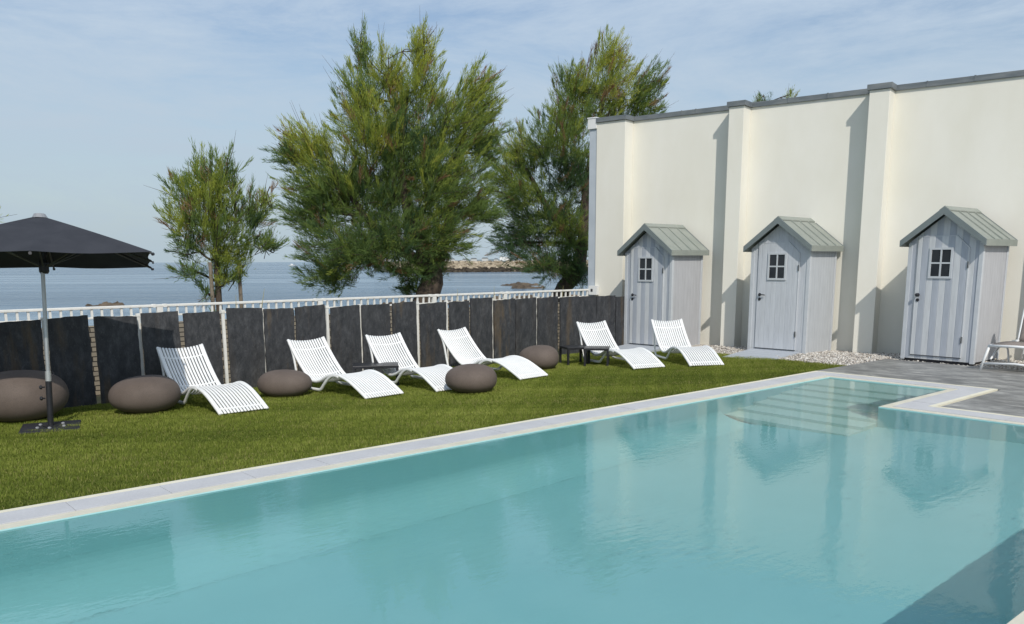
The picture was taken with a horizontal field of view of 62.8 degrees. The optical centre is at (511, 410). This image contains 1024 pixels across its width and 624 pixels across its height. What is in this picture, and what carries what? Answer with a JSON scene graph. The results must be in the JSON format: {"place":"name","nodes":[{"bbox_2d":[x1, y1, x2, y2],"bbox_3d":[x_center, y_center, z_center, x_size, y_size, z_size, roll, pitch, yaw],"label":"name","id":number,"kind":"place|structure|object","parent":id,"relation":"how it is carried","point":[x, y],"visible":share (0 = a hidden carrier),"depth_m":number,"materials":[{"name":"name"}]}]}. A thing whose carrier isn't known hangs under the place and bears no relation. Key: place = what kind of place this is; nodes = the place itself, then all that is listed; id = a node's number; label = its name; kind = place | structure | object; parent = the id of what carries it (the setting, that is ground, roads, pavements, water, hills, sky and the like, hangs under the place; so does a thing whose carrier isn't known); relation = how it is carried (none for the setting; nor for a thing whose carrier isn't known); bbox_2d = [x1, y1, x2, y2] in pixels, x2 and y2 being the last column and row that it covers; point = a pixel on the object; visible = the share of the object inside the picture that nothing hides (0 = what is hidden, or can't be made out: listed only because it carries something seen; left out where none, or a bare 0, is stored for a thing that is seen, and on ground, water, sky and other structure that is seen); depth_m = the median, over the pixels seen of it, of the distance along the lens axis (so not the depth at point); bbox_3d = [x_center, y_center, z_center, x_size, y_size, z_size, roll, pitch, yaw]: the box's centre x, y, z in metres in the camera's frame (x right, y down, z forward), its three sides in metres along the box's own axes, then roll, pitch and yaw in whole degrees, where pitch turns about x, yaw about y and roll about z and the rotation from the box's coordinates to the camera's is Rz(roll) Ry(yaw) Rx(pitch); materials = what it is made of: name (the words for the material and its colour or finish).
{"place":"outdoors","nodes":[
{"label":"outdoors","id":0,"kind":"place"},
{"bbox_2d":[0,262,587,327],"bbox_3d":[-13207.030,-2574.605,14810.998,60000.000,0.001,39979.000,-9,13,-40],"label":"sea","id":1,"kind":"structure","parent":0,"point":[20,288],"depth_m":150.62,"materials":[{"name":"liquid"}]},
{"bbox_2d":[85,301,123,305],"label":"sea rock","id":2,"kind":"object","parent":1,"relation":"in","point":[106,303],"visible":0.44,"depth_m":90.30,"materials":[{"name":"stone"}]},
{"bbox_2d":[442,296,501,304],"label":"sea rock","id":3,"kind":"object","parent":1,"relation":"in","point":[497,297],"visible":0.05,"depth_m":91.41,"materials":[{"name":"grey stone"}]},
{"bbox_2d":[392,260,587,271],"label":"breakwater","id":4,"kind":"object","parent":1,"relation":"in","point":[476,266],"visible":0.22,"depth_m":355.67,"materials":[{"name":"stone"}]},
{"bbox_2d":[500,282,541,285],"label":"sea rock","id":5,"kind":"object","parent":1,"relation":"in","point":[523,283],"visible":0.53,"depth_m":156.94,"materials":[{"name":"stone"}]},
{"bbox_2d":[511,284,544,288],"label":"sea rock","id":6,"kind":"object","parent":1,"relation":"in","point":[515,286],"visible":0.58,"depth_m":141.08,"materials":[{"name":"brown stone"}]},
{"bbox_2d":[511,294,580,298],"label":"sea rock","id":7,"kind":"object","parent":1,"relation":"in","point":[531,296],"visible":0.12,"depth_m":99.74,"materials":[{"name":"grey stone"}]},
{"bbox_2d":[96,350,558,402],"bbox_3d":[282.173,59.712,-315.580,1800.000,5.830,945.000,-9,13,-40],"label":"ground","id":8,"kind":"structure","parent":0,"point":[98,398],"depth_m":11.36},
{"bbox_2d":[208,262,214,310],"bbox_3d":[-5.197,-1.540,14.621,0.069,2.050,0.067,-9,13,-40],"label":"tree stake","id":9,"kind":"object","parent":8,"relation":"on","point":[211,283],"visible":0.41,"depth_m":14.48,"materials":[{"name":"wood"}]},
{"bbox_2d":[144,133,291,318],"bbox_3d":[-5.048,-2.616,14.560,2.282,4.289,1.524,1,10,10],"label":"tamarisk tree","id":10,"kind":"object","parent":8,"relation":"on","point":[214,219],"visible":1,"depth_m":14.34,"materials":[{"name":"green plant"}]},
{"bbox_2d":[237,262,242,307],"bbox_3d":[-4.814,-1.615,14.950,0.069,2.080,0.067,-9,13,-40],"label":"tree stake","id":11,"kind":"object","parent":8,"relation":"on","point":[240,293],"visible":0.31,"depth_m":14.84,"materials":[{"name":"wood"}]},
{"bbox_2d":[42,302,559,395],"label":"stone wall","id":12,"kind":"structure","parent":8,"relation":"on","point":[94,357],"depth_m":12.26,"materials":[{"name":"beige stone"}]},
{"bbox_2d":[0,289,588,321],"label":"guardrail","id":13,"kind":"object","parent":12,"relation":"on","point":[159,307],"visible":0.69,"depth_m":13.28,"materials":[{"name":"white metal"}]},
{"bbox_2d":[0,295,624,407],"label":"slate fence","id":14,"kind":"object","parent":8,"relation":"on","point":[258,346],"visible":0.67,"depth_m":11.84,"materials":[{"name":"black stone"}]},
{"bbox_2d":[257,12,520,302],"bbox_3d":[-2.546,-4.716,17.999,5.512,7.236,3.192,0,10,-1],"label":"tamarisk tree","id":15,"kind":"object","parent":8,"relation":"on","point":[354,245],"visible":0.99,"depth_m":17.34,"materials":[{"name":"green plant"}]},
{"bbox_2d":[469,24,673,301],"bbox_3d":[1.467,-5.357,20.343,4.912,7.622,2.954,2,10,13],"label":"tamarisk tree","id":16,"kind":"object","parent":8,"relation":"on","point":[562,220],"visible":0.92,"depth_m":20.08,"materials":[{"name":"green plant"}]},
{"bbox_2d":[752,85,799,101],"bbox_3d":[7.908,-6.121,25.437,1.217,7.263,1.586,-57,57,-78],"label":"tamarisk tree","id":17,"kind":"object","parent":8,"relation":"on","point":[759,97],"visible":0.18,"depth_m":24.73,"materials":[{"name":"green plant"}]},
{"bbox_2d":[587,70,1023,359],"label":"perimeter wall","id":18,"kind":"structure","parent":8,"relation":"on","point":[870,177],"depth_m":14.98,"materials":[{"name":"white paint"}]},
{"bbox_2d":[691,344,1023,369],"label":"gravel","id":19,"kind":"structure","parent":8,"relation":"on","point":[839,357],"depth_m":13.95,"materials":[{"name":"white gravel"}]},
{"bbox_2d":[723,216,843,359],"bbox_3d":[4.708,-2.158,14.735,2.106,2.442,1.273,-10,14,-44],"label":"beach cabin","id":20,"kind":"object","parent":19,"relation":"on","point":[792,282],"visible":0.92,"depth_m":14.68,"materials":[{"name":"grey wood"}]},
{"bbox_2d":[754,242,799,350],"bbox_3d":[4.647,-2.000,14.728,0.067,1.868,0.792,-10,14,-44],"label":"door","id":21,"kind":"structure","parent":20,"relation":"in","point":[778,262],"depth_m":14.73,"materials":[{"name":"grey wood"}]},
{"bbox_2d":[899,206,1017,365],"bbox_3d":[7.022,-1.968,13.303,1.250,2.442,1.273,-9,13,-40],"label":"beach cabin","id":22,"kind":"object","parent":19,"relation":"on","point":[957,265],"visible":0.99,"depth_m":12.97,"materials":[{"name":"grey wood"}]},
{"bbox_2d":[910,235,970,358],"bbox_3d":[6.628,-1.759,13.016,0.091,1.868,0.792,-9,13,-40],"label":"door","id":23,"kind":"structure","parent":22,"relation":"in","point":[942,268],"depth_m":13.02,"materials":[{"name":"grey wood"}]},
{"bbox_2d":[0,351,846,509],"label":"lawn","id":24,"kind":"structure","parent":0,"point":[203,469],"depth_m":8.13,"materials":[{"name":"plant"}]},
{"bbox_2d":[0,370,68,421],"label":"pebble seat","id":25,"kind":"object","parent":24,"relation":"on","point":[21,393],"visible":0.89,"depth_m":8.99,"materials":[{"name":"brown stone"}]},
{"bbox_2d":[0,213,154,433],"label":"parasol","id":26,"kind":"object","parent":24,"relation":"on","point":[43,242],"visible":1,"depth_m":8.43,"materials":[{"name":"fabric"}]},
{"bbox_2d":[108,375,180,413],"bbox_3d":[-4.207,-0.180,9.624,0.781,0.430,0.627,-7,12,-33],"label":"pebble seat","id":27,"kind":"object","parent":24,"relation":"on","point":[142,394],"visible":0.98,"depth_m":9.40,"materials":[{"name":"brown stone"}]},
{"bbox_2d":[156,344,268,415],"bbox_3d":[-3.604,-0.395,10.010,0.597,0.643,1.773,-9,14,-42],"label":"lounge chair","id":28,"kind":"object","parent":24,"relation":"on","point":[214,389],"visible":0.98,"depth_m":10.23,"materials":[{"name":"white plastic"}]},
{"bbox_2d":[257,369,311,397],"bbox_3d":[-2.915,-0.347,10.756,0.680,0.349,0.563,-3,11,-17],"label":"pebble seat","id":29,"kind":"object","parent":24,"relation":"on","point":[282,383],"visible":0.95,"depth_m":10.54,"materials":[{"name":"brown stone"}]},
{"bbox_2d":[287,336,403,398],"bbox_3d":[-2.209,-0.578,10.978,1.769,0.642,0.596,9,14,43],"label":"lounge chair","id":30,"kind":"object","parent":24,"relation":"on","point":[368,384],"visible":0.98,"depth_m":11.16,"materials":[{"name":"white plastic"}]},
{"bbox_2d":[353,362,398,385],"bbox_3d":[-1.889,-0.496,11.646,0.620,0.289,0.400,-2,10,-9],"label":"side table","id":31,"kind":"object","parent":24,"relation":"on","point":[375,365],"visible":0.82,"depth_m":11.47,"materials":[{"name":"black metal"}]},
{"bbox_2d":[365,332,451,392],"bbox_3d":[-1.305,-0.683,11.528,0.594,0.640,1.764,-9,13,-39],"label":"lounge chair","id":32,"kind":"object","parent":24,"relation":"on","point":[433,377],"visible":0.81,"depth_m":11.87,"materials":[{"name":"white plastic"}]},
{"bbox_2d":[445,364,496,393],"bbox_3d":[-0.522,-0.400,10.703,0.664,0.372,0.582,-1,10,-6],"label":"pebble seat","id":33,"kind":"object","parent":24,"relation":"on","point":[471,378],"visible":0.96,"depth_m":10.50,"materials":[{"name":"brown stone"}]},
{"bbox_2d":[437,327,547,379],"bbox_3d":[-0.313,-0.869,12.564,1.768,0.641,0.595,9,14,43],"label":"lounge chair","id":34,"kind":"object","parent":24,"relation":"on","point":[518,367],"visible":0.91,"depth_m":12.79,"materials":[{"name":"white plastic"}]},
{"bbox_2d":[519,345,558,368],"bbox_3d":[0.423,-0.833,13.247,0.636,0.390,0.593,0,10,-1],"label":"pebble seat","id":35,"kind":"object","parent":24,"relation":"on","point":[543,356],"visible":0.77,"depth_m":13.02,"materials":[{"name":"grey fabric"}]},
{"bbox_2d":[559,345,589,364],"bbox_3d":[1.038,-0.919,13.926,0.400,0.287,0.400,-3,11,-17],"label":"side table","id":36,"kind":"object","parent":24,"relation":"on","point":[568,348],"visible":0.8,"depth_m":13.85,"materials":[{"name":"black metal"}]},
{"bbox_2d":[584,346,609,366],"bbox_3d":[1.381,-0.881,13.644,0.400,0.289,0.400,1,10,9],"label":"side table","id":37,"kind":"object","parent":24,"relation":"on","point":[597,348],"visible":0.98,"depth_m":13.46,"materials":[{"name":"black metal"}]},
{"bbox_2d":[576,320,664,369],"bbox_3d":[1.738,-1.084,13.664,0.591,0.637,1.755,-5,11,-26],"label":"lounge chair","id":38,"kind":"object","parent":24,"relation":"on","point":[638,358],"visible":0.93,"depth_m":13.84,"materials":[{"name":"white plastic"}]},
{"bbox_2d":[617,223,708,352],"bbox_3d":[2.663,-2.352,16.167,2.036,2.442,1.273,-10,14,-43],"label":"beach cabin","id":39,"kind":"object","parent":24,"relation":"on","point":[663,270],"visible":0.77,"depth_m":16.11,"materials":[{"name":"grey wood"}]},
{"bbox_2d":[629,247,663,345],"bbox_3d":[2.577,-2.189,16.132,0.068,1.868,0.792,-10,14,-43],"label":"door","id":40,"kind":"structure","parent":39,"relation":"in","point":[647,263],"depth_m":16.15,"materials":[{"name":"grey wood"}]},
{"bbox_2d":[651,319,723,366],"bbox_3d":[2.880,-1.142,13.910,0.587,0.632,1.743,-2,10,-11],"label":"lounge chair","id":41,"kind":"object","parent":24,"relation":"on","point":[685,350],"visible":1,"depth_m":14.32,"materials":[{"name":"white plastic"}]},
{"bbox_2d":[371,259,587,263],"bbox_3d":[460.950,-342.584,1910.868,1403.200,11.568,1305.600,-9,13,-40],"label":"shore","id":42,"kind":"structure","parent":0,"point":[481,260],"depth_m":1836.90,"materials":[{"name":"grey stone"}]},
{"bbox_2d":[0,377,1023,622],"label":"pool basin","id":43,"kind":"object","parent":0,"point":[474,443],"visible":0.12,"depth_m":7.22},
{"bbox_2d":[0,378,1023,623],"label":"pool water","id":44,"kind":"structure","parent":43,"relation":"in","point":[830,500],"depth_m":5.02,"materials":[{"name":"teal liquid"}]},
{"bbox_2d":[0,0,1023,262],"label":"sky","id":45,"kind":"structure","parent":0,"point":[98,98],"materials":[{"name":"blue"}]},
{"bbox_2d":[818,359,1023,416],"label":"pool deck","id":46,"kind":"structure","parent":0,"point":[1007,398],"depth_m":11.51,"materials":[{"name":"grey stone"}]},
{"bbox_2d":[0,371,1023,623],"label":"pool coping","id":47,"kind":"object","parent":46,"relation":"on","point":[934,403],"visible":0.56,"depth_m":7.42,"materials":[{"name":"white stone"}]},
{"bbox_2d":[979,310,1023,369],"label":"sun lounger","id":48,"kind":"object","parent":46,"relation":"on","point":[1016,343],"visible":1,"depth_m":12.18,"materials":[{"name":"white plastic"}]}
]}

